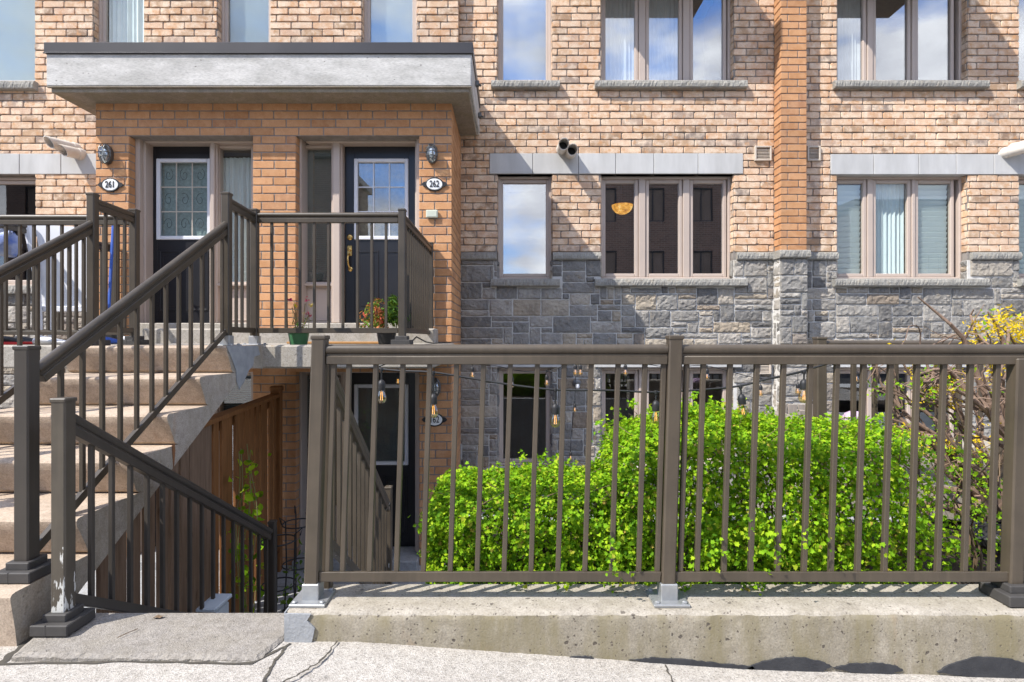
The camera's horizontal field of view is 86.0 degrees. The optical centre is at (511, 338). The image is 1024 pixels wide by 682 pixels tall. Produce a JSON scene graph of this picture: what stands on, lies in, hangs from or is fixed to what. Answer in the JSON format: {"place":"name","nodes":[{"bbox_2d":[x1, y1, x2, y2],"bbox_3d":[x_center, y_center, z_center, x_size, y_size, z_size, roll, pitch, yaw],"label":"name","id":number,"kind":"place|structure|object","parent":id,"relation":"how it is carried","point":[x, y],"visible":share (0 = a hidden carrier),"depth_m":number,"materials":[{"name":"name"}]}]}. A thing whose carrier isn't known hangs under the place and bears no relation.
{"place":"outdoors","nodes":[
{"label":"outdoors","id":0,"kind":"place"},
{"bbox_2d":[78,565,432,612],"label":"patio","id":1,"kind":"structure","parent":0,"point":[84,589],"depth_m":5.46,"materials":[{"name":"concrete"}]},
{"bbox_2d":[30,397,277,636],"bbox_3d":[-1.815,1.345,3.165,0.150,2.211,2.041,0,0,0],"label":"stair railing","id":2,"kind":"object","parent":1,"relation":"on","point":[67,614],"visible":0.82,"depth_m":2.51,"materials":[{"name":"metal"}]},
{"bbox_2d":[96,385,283,612],"bbox_3d":[-2.244,1.505,4.251,0.125,2.010,3.257,0,0,-9],"label":"wooden fence","id":3,"kind":"object","parent":1,"relation":"on","point":[204,461],"visible":0.52,"depth_m":4.12,"materials":[{"name":"brown wood"}]},
{"bbox_2d":[226,444,271,612],"bbox_3d":[-2.182,1.655,4.557,0.362,1.609,0.766,0,0,0],"label":"climbing vine","id":4,"kind":"object","parent":3,"relation":"attached to","point":[249,495],"visible":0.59,"depth_m":4.50,"materials":[{"name":"green plant"}]},
{"bbox_2d":[261,505,305,612],"bbox_3d":[-1.793,1.972,4.657,0.475,0.956,0.951,0,0,0],"label":"wire plant stand","id":5,"kind":"object","parent":1,"relation":"on","point":[295,580],"visible":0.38,"depth_m":4.62,"materials":[{"name":"black metal"}]},
{"bbox_2d":[322,365,392,588],"bbox_3d":[-0.870,1.252,3.270,0.060,2.396,1.885,0,0,-4],"label":"stair railing","id":6,"kind":"object","parent":1,"relation":"on","point":[382,551],"visible":0.52,"depth_m":2.96,"materials":[{"name":"brown metal"}]},
{"bbox_2d":[446,515,959,566],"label":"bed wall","id":7,"kind":"structure","parent":1,"relation":"on","point":[890,519],"depth_m":3.54,"materials":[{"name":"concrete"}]},
{"bbox_2d":[456,520,1000,583],"bbox_3d":[1.920,1.185,2.950,4.500,0.070,1.100,0,0,0],"label":"planting bed","id":8,"kind":"object","parent":7,"relation":"in","point":[955,566],"visible":0.05,"depth_m":2.92,"materials":[{"name":"soil"}]},
{"bbox_2d":[417,448,650,585],"bbox_3d":[0.104,0.891,2.757,1.107,0.622,0.800,0,0,0],"label":"shrub","id":9,"kind":"object","parent":8,"relation":"on","point":[493,498],"visible":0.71,"depth_m":2.48,"materials":[{"name":"green plant"}]},
{"bbox_2d":[413,391,1003,595],"bbox_3d":[1.009,0.741,2.726,2.950,0.921,1.163,0,0,0],"label":"shrub","id":10,"kind":"object","parent":8,"relation":"on","point":[712,493],"visible":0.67,"depth_m":2.47,"materials":[{"name":"green plant"}]},
{"bbox_2d":[905,476,975,519],"bbox_3d":[2.769,1.020,3.475,0.417,0.238,0.250,0,0,0],"label":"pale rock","id":11,"kind":"object","parent":8,"relation":"on","point":[948,514],"visible":0.07,"depth_m":3.35,"materials":[{"name":"stone"}]},
{"bbox_2d":[858,297,1023,521],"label":"flowering bush","id":12,"kind":"object","parent":8,"relation":"on","point":[956,383],"visible":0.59,"depth_m":2.99,"materials":[{"name":"yellow plant"}]},
{"bbox_2d":[960,520,1001,551],"bbox_3d":[2.587,1.033,2.901,0.340,0.134,0.286,0,0,0],"label":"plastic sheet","id":13,"kind":"object","parent":8,"relation":"on","point":[984,537],"visible":0.25,"depth_m":2.86,"materials":[{"name":"grey plastic"}]},
{"bbox_2d":[795,439,989,514],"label":"block wall","id":14,"kind":"structure","parent":1,"relation":"on","point":[930,467],"depth_m":3.95,"materials":[{"name":"stone"}]},
{"bbox_2d":[0,641,1023,681],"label":"sidewalk","id":15,"kind":"structure","parent":0,"point":[359,662],"depth_m":2.03,"materials":[{"name":"grey concrete"}]},
{"bbox_2d":[0,637,32,662],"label":"slab gap","id":16,"kind":"object","parent":15,"relation":"on","point":[7,657],"visible":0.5,"depth_m":2.09,"materials":[{"name":"grey concrete"}]},
{"bbox_2d":[0,643,290,664],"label":"slab gap","id":17,"kind":"object","parent":15,"relation":"on","point":[200,662],"visible":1,"depth_m":2.02,"materials":[{"name":"grey concrete"}]},
{"bbox_2d":[11,613,283,661],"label":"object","id":18,"kind":"structure","parent":15,"relation":"on","point":[217,637],"depth_m":2.14,"materials":[{"name":"concrete"}]},
{"bbox_2d":[196,594,231,612],"bbox_3d":[-1.790,1.729,3.300,0.116,0.302,0.200,0,0,0],"label":"storage bin","id":19,"kind":"object","parent":18,"relation":"on","point":[219,603],"visible":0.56,"depth_m":3.29,"materials":[{"name":"grey plastic"}]},
{"bbox_2d":[0,343,453,645],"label":"concrete staircase","id":20,"kind":"structure","parent":15,"relation":"on","point":[171,432],"depth_m":3.14,"materials":[{"name":"beige concrete"}]},
{"bbox_2d":[4,342,32,344],"bbox_3d":[-4.045,0.038,4.450,0.200,0.024,0.140,0,0,0],"label":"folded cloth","id":21,"kind":"object","parent":20,"relation":"on","point":[15,343],"visible":0.61,"depth_m":4.38,"materials":[{"name":"red fabric"}]},
{"bbox_2d":[4,336,33,344],"bbox_3d":[-4.070,0.013,4.502,0.270,0.075,0.088,0,0,-17],"label":"shoe","id":22,"kind":"object","parent":20,"relation":"on","point":[9,339],"visible":0.4,"depth_m":4.47,"materials":[{"name":"black plastic"}]},
{"bbox_2d":[15,336,33,341],"bbox_3d":[-3.989,0.013,4.551,0.270,0.075,0.088,0,0,-6],"label":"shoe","id":23,"kind":"object","parent":20,"relation":"on","point":[27,338],"visible":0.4,"depth_m":4.52,"materials":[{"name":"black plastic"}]},
{"bbox_2d":[0,221,92,404],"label":"stair railing","id":24,"kind":"object","parent":20,"relation":"on","point":[22,263],"visible":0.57,"depth_m":3.46,"materials":[{"name":"metal"}]},
{"bbox_2d":[32,336,65,344],"bbox_3d":[-3.807,0.013,4.551,0.270,0.075,0.088,0,0,-11],"label":"shoe","id":25,"kind":"object","parent":20,"relation":"on","point":[44,340],"visible":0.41,"depth_m":4.52,"materials":[{"name":"white plastic"}]},
{"bbox_2d":[25,226,80,336],"bbox_3d":[-3.993,-0.485,4.850,0.571,1.046,0.140,0,0,0],"label":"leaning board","id":26,"kind":"object","parent":20,"relation":"on","point":[41,233],"visible":0.17,"depth_m":4.85,"materials":[{"name":"white plastic"}]},
{"bbox_2d":[0,192,148,345],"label":"landing railing","id":27,"kind":"object","parent":20,"relation":"on","point":[116,217],"visible":0.63,"depth_m":4.34,"materials":[{"name":"brown metal"}]},
{"bbox_2d":[0,229,17,257],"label":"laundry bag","id":28,"kind":"object","parent":27,"relation":"hanging from","point":[12,244],"visible":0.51,"depth_m":4.66,"materials":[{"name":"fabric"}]},
{"bbox_2d":[105,337,116,343],"bbox_3d":[-3.651,0.013,5.001,0.270,0.075,0.088,0,0,-11],"label":"shoe","id":29,"kind":"object","parent":20,"relation":"on","point":[113,341],"visible":0.16,"depth_m":4.97,"materials":[{"name":"blue plastic"}]},
{"bbox_2d":[0,221,227,583],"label":"stair railing","id":30,"kind":"object","parent":20,"relation":"on","point":[29,563],"visible":0.93,"depth_m":2.63,"materials":[{"name":"metal"}]},
{"bbox_2d":[105,226,123,338],"bbox_3d":[-4.096,-0.612,5.529,0.230,1.234,0.582,0,0,-44],"label":"push broom","id":31,"kind":"object","parent":20,"relation":"on","point":[110,272],"visible":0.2,"depth_m":5.62,"materials":[{"name":"blue plastic"}]},
{"bbox_2d":[288,296,312,344],"bbox_3d":[-1.757,-0.148,4.517,0.190,0.397,0.191,0,0,-31],"label":"flower pot","id":32,"kind":"object","parent":20,"relation":"on","point":[298,338],"visible":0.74,"depth_m":4.49,"materials":[{"name":"green plastic"}]},
{"bbox_2d":[217,192,433,345],"bbox_3d":[-1.216,-0.486,4.638,1.105,1.081,2.407,0,0,40],"label":"landing railing","id":33,"kind":"object","parent":20,"relation":"on","point":[415,276],"visible":0.91,"depth_m":4.33,"materials":[{"name":"brown metal"}]},
{"bbox_2d":[287,342,377,343],"bbox_3d":[-1.528,0.038,5.100,1.040,0.020,0.240,0,0,0],"label":"door mat","id":34,"kind":"object","parent":20,"relation":"on","point":[347,343],"depth_m":4.98,"materials":[{"name":"wicker"}]},
{"bbox_2d":[359,294,409,343],"bbox_3d":[-1.079,-0.166,4.616,0.459,0.432,0.329,0,0,0],"label":"flower pot","id":35,"kind":"object","parent":20,"relation":"on","point":[379,322],"visible":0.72,"depth_m":4.57,"materials":[{"name":"black plastic"}]},
{"bbox_2d":[413,336,450,343],"bbox_3d":[-0.736,0.015,5.178,0.036,0.070,1.375,0,0,8],"label":"power cable","id":36,"kind":"object","parent":20,"relation":"on","point":[429,342],"visible":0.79,"depth_m":4.98,"materials":[{"name":"black plastic"}]},
{"bbox_2d":[396,365,858,457],"bbox_3d":[1.098,0.942,6.015,4.508,1.497,1.678,0,0,0],"label":"string light","id":37,"kind":"object","parent":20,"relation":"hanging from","point":[580,367],"visible":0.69,"depth_m":5.20,"materials":[{"name":"black plastic"}]},
{"bbox_2d":[262,647,285,681],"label":"sidewalk joint","id":38,"kind":"object","parent":15,"relation":"on","point":[272,665],"visible":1,"depth_m":1.99,"materials":[{"name":"grey concrete"}]},
{"bbox_2d":[282,640,337,681],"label":"sidewalk crack","id":39,"kind":"object","parent":15,"relation":"on","point":[321,659],"visible":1,"depth_m":1.98,"materials":[{"name":"grey concrete"}]},
{"bbox_2d":[284,584,1023,678],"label":"concrete curb","id":40,"kind":"structure","parent":15,"relation":"on","point":[968,630],"depth_m":2.15,"materials":[{"name":"beige concrete"}]},
{"bbox_2d":[289,335,1023,607],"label":"guard railing","id":41,"kind":"object","parent":40,"relation":"on","point":[674,354],"visible":1,"depth_m":2.24,"materials":[{"name":"brown metal"}]},
{"bbox_2d":[767,404,848,510],"bbox_3d":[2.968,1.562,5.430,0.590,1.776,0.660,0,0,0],"label":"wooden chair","id":42,"kind":"object","parent":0,"point":[790,408],"visible":0.13,"depth_m":5.70,"materials":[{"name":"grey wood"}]},
{"bbox_2d":[842,411,867,427],"bbox_3d":[3.123,0.732,5.004,0.205,0.153,0.203,0,0,0],"label":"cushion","id":43,"kind":"object","parent":42,"relation":"on","point":[846,414],"visible":0.12,"depth_m":4.99,"materials":[{"name":"white fabric"}]},
{"bbox_2d":[812,337,1023,500],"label":"guard railing","id":44,"kind":"object","parent":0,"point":[819,390],"visible":0.17,"depth_m":3.49,"materials":[{"name":"brown metal"}]},
{"label":"ground","id":45,"kind":"structure","parent":0,"visible":0},
{"bbox_2d":[0,0,1023,569],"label":"townhouse row","id":46,"kind":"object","parent":45,"relation":"on","point":[892,206],"visible":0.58,"depth_m":6.97,"materials":[{"name":"brick"}]},
{"bbox_2d":[0,177,35,293],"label":"window","id":47,"kind":"structure","parent":46,"relation":"in","point":[3,180],"depth_m":6.96,"materials":[{"name":"beige glass"}]},
{"bbox_2d":[0,0,38,91],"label":"window","id":48,"kind":"structure","parent":46,"relation":"in","point":[17,17],"depth_m":7.04,"materials":[{"name":"clear glass"}]},
{"bbox_2d":[43,135,86,159],"bbox_3d":[-5.457,-2.334,6.749,0.203,0.221,0.470,0,0,21],"label":"vent pipe pair","id":49,"kind":"object","parent":46,"relation":"attached to","point":[70,149],"visible":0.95,"depth_m":6.70,"materials":[{"name":"white plastic"}]},
{"bbox_2d":[98,144,113,164],"bbox_3d":[-4.357,-1.978,5.861,0.132,0.216,0.111,0,0,0],"label":"bulkhead lamp","id":50,"kind":"object","parent":46,"relation":"attached to","point":[106,154],"visible":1,"depth_m":5.87,"materials":[{"name":"grey metal"}]},
{"bbox_2d":[98,178,122,191],"bbox_3d":[-4.324,-1.656,5.907,0.276,0.148,0.022,0,0,0],"label":"house number plaque","id":51,"kind":"object","parent":46,"relation":"attached to","point":[110,184],"visible":1,"depth_m":5.90,"materials":[{"name":"white ceramic"}]},
{"bbox_2d":[99,0,143,41],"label":"window","id":52,"kind":"structure","parent":46,"relation":"in","point":[126,17],"depth_m":7.07,"materials":[{"name":"clear glass"}]},
{"bbox_2d":[155,491,155,545],"bbox_3d":[-3.761,1.366,6.229,0.759,1.973,0.052,0,0,0],"label":"door","id":53,"kind":"structure","parent":46,"relation":"in","point":[155,491],"depth_m":6.21,"materials":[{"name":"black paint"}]},
{"bbox_2d":[153,147,209,322],"bbox_3d":[-3.760,-1.173,6.234,0.759,2.001,0.081,0,0,0],"label":"door","id":54,"kind":"structure","parent":46,"relation":"in","point":[181,175],"depth_m":6.21,"materials":[{"name":"black paint"}]},
{"bbox_2d":[221,0,270,41],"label":"window","id":55,"kind":"structure","parent":46,"relation":"in","point":[241,20],"depth_m":7.03,"materials":[{"name":"clear glass"}]},
{"bbox_2d":[345,147,414,322],"bbox_3d":[-1.483,-1.173,6.206,0.814,2.001,0.139,0,0,0],"label":"door","id":56,"kind":"structure","parent":46,"relation":"in","point":[377,179],"depth_m":6.21,"materials":[{"name":"black paint"}]},
{"bbox_2d":[352,373,414,545],"bbox_3d":[-1.442,1.366,6.234,0.745,1.973,0.081,0,0,0],"label":"door","id":57,"kind":"structure","parent":46,"relation":"in","point":[362,383],"depth_m":6.21,"materials":[{"name":"black paint"}]},
{"bbox_2d":[364,0,416,41],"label":"window","id":58,"kind":"structure","parent":46,"relation":"in","point":[384,20],"depth_m":7.03,"materials":[{"name":"clear glass"}]},
{"bbox_2d":[425,143,437,163],"bbox_3d":[-0.861,-1.984,5.861,0.132,0.216,0.111,0,0,0],"label":"bulkhead lamp","id":59,"kind":"object","parent":46,"relation":"attached to","point":[431,156],"visible":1,"depth_m":5.87,"materials":[{"name":"grey metal"}]},
{"bbox_2d":[426,210,437,217],"bbox_3d":[-0.861,-1.341,5.899,0.126,0.084,0.031,0,0,0],"label":"doorbell box","id":60,"kind":"object","parent":46,"relation":"attached to","point":[431,213],"visible":1,"depth_m":5.88,"materials":[{"name":"plastic"}]},
{"bbox_2d":[422,177,446,190],"bbox_3d":[-0.835,-1.663,5.907,0.276,0.148,0.022,0,0,0],"label":"house number plaque","id":61,"kind":"object","parent":46,"relation":"attached to","point":[434,184],"visible":1,"depth_m":5.90,"materials":[{"name":"white ceramic"}]},
{"bbox_2d":[422,413,446,426],"bbox_3d":[-0.835,0.874,5.907,0.276,0.148,0.022,0,0,0],"label":"house number plaque","id":62,"kind":"object","parent":46,"relation":"attached to","point":[437,419],"visible":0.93,"depth_m":5.90,"materials":[{"name":"white plastic"}]},
{"bbox_2d":[432,378,440,396],"bbox_3d":[-0.828,0.526,5.861,0.132,0.216,0.111,0,0,0],"label":"bulkhead lamp","id":63,"kind":"object","parent":46,"relation":"attached to","point":[437,386],"visible":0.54,"depth_m":5.87,"materials":[{"name":"grey metal"}]},
{"bbox_2d":[460,443,461,470],"bbox_3d":[-0.660,1.735,6.925,0.060,0.810,0.070,0,0,0],"label":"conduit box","id":64,"kind":"object","parent":46,"relation":"attached to","point":[460,453],"visible":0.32,"depth_m":6.89,"materials":[{"name":"metal"}]},
{"bbox_2d":[475,80,481,86],"bbox_3d":[-0.366,-2.782,6.000,0.071,0.069,0.060,0,0,0],"label":"canopy bracket","id":65,"kind":"object","parent":46,"relation":"attached to","point":[477,84],"visible":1,"depth_m":5.97,"materials":[{"name":"grey metal"}]},
{"bbox_2d":[478,112,483,118],"bbox_3d":[-0.366,-2.639,6.500,0.071,0.069,0.060,0,0,0],"label":"canopy bracket","id":66,"kind":"object","parent":46,"relation":"attached to","point":[480,115],"visible":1,"depth_m":6.47,"materials":[{"name":"grey metal"}]},
{"bbox_2d":[498,367,551,465],"bbox_3d":[0.163,1.004,7.110,0.698,1.272,0.085,0,0,0],"label":"window","id":67,"kind":"structure","parent":46,"relation":"in","point":[501,370],"depth_m":7.09,"materials":[{"name":"beige glass"}]},
{"bbox_2d":[491,0,559,89],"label":"window","id":68,"kind":"structure","parent":46,"relation":"in","point":[524,26],"depth_m":7.15,"materials":[{"name":"clear glass"}]},
{"bbox_2d":[491,176,559,286],"bbox_3d":[0.171,-1.375,7.024,0.867,1.430,0.257,0,0,0],"label":"window","id":69,"kind":"structure","parent":46,"relation":"in","point":[505,280],"depth_m":7.07,"materials":[{"name":"beige glass"}]},
{"bbox_2d":[556,137,577,158],"bbox_3d":[0.687,-2.375,6.861,0.254,0.222,0.453,0,0,0],"label":"vent pipe pair","id":70,"kind":"object","parent":46,"relation":"attached to","point":[566,148],"visible":0.97,"depth_m":6.84,"materials":[{"name":"beige plastic"}]},
{"bbox_2d":[572,379,580,387],"bbox_3d":[0.816,0.565,6.906,0.110,0.115,0.107,0,0,0],"label":"round sconce","id":71,"kind":"object","parent":46,"relation":"attached to","point":[578,382],"visible":0.97,"depth_m":6.89,"materials":[{"name":"grey metal"}]},
{"bbox_2d":[369,365,824,422],"bbox_3d":[0.449,0.279,2.750,2.330,0.335,0.053,0,0,0],"label":"string light","id":72,"kind":"object","parent":46,"relation":"hanging from","point":[655,403],"visible":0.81,"depth_m":2.75,"materials":[{"name":"black plastic"}]},
{"bbox_2d":[611,184,632,214],"bbox_3d":[1.609,-2.178,8.000,0.320,0.724,0.320,0,0,0],"label":"ceiling lamp","id":73,"kind":"object","parent":46,"relation":"hanging from","point":[622,208],"visible":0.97,"depth_m":7.91,"materials":[{"name":"orange glass"}]},
{"bbox_2d":[601,367,726,465],"bbox_3d":[1.976,1.004,7.110,1.687,1.272,0.085,0,0,0],"label":"window","id":74,"kind":"structure","parent":46,"relation":"in","point":[637,371],"depth_m":7.09,"materials":[{"name":"beige glass"}]},
{"bbox_2d":[594,0,747,89],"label":"window","id":75,"kind":"structure","parent":46,"relation":"in","point":[646,44],"depth_m":7.11,"materials":[{"name":"clear glass"}]},
{"bbox_2d":[594,176,747,286],"bbox_3d":[2.009,-1.375,7.024,1.921,1.430,0.257,0,0,0],"label":"window","id":76,"kind":"structure","parent":46,"relation":"in","point":[641,277],"depth_m":7.07,"materials":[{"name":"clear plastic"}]},
{"bbox_2d":[754,146,771,160],"bbox_3d":[3.186,-2.349,6.967,0.215,0.190,0.042,0,0,0],"label":"louvre vent","id":77,"kind":"object","parent":46,"relation":"attached to","point":[762,157],"visible":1,"depth_m":6.96,"materials":[{"name":"beige plastic"}]},
{"bbox_2d":[760,365,770,373],"bbox_3d":[3.185,0.355,6.931,0.170,0.190,0.042,0,0,0],"label":"louvre vent","id":78,"kind":"object","parent":46,"relation":"attached to","point":[765,369],"visible":0.37,"depth_m":6.92,"materials":[{"name":"beige plastic"}]},
{"bbox_2d":[806,146,820,160],"bbox_3d":[3.829,-2.349,6.967,0.170,0.190,0.042,0,0,0],"label":"louvre vent","id":79,"kind":"object","parent":46,"relation":"attached to","point":[808,150],"visible":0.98,"depth_m":6.95,"materials":[{"name":"beige plastic"}]},
{"bbox_2d":[840,367,954,438],"bbox_3d":[4.967,1.004,7.110,1.659,1.272,0.085,0,0,0],"label":"window","id":80,"kind":"structure","parent":46,"relation":"in","point":[843,370],"depth_m":7.09,"materials":[{"name":"beige glass"}]},
{"bbox_2d":[832,0,989,89],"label":"window","id":81,"kind":"structure","parent":46,"relation":"in","point":[848,11],"depth_m":7.09,"materials":[{"name":"clear glass"}]},
{"bbox_2d":[832,176,989,286],"bbox_3d":[5.045,-1.375,7.051,1.945,1.430,0.310,0,0,0],"label":"window","id":82,"kind":"structure","parent":46,"relation":"in","point":[882,198],"depth_m":7.15,"materials":[{"name":"clear glass"}]},
{"bbox_2d":[998,141,1023,158],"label":"vent pipe pair","id":83,"kind":"object","parent":46,"relation":"attached to","point":[1013,149],"visible":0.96,"depth_m":6.87,"materials":[{"name":"white plastic"}]},
{"bbox_2d":[1015,80,1023,89],"bbox_3d":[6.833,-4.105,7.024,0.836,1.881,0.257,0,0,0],"label":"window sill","id":84,"kind":"structure","parent":46,"relation":"in","point":[1020,84],"depth_m":6.93,"materials":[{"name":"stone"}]},
{"bbox_2d":[1016,177,1023,286],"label":"window","id":85,"kind":"structure","parent":46,"relation":"in","point":[1020,282],"depth_m":7.15,"materials":[{"name":"glass"}]}
]}

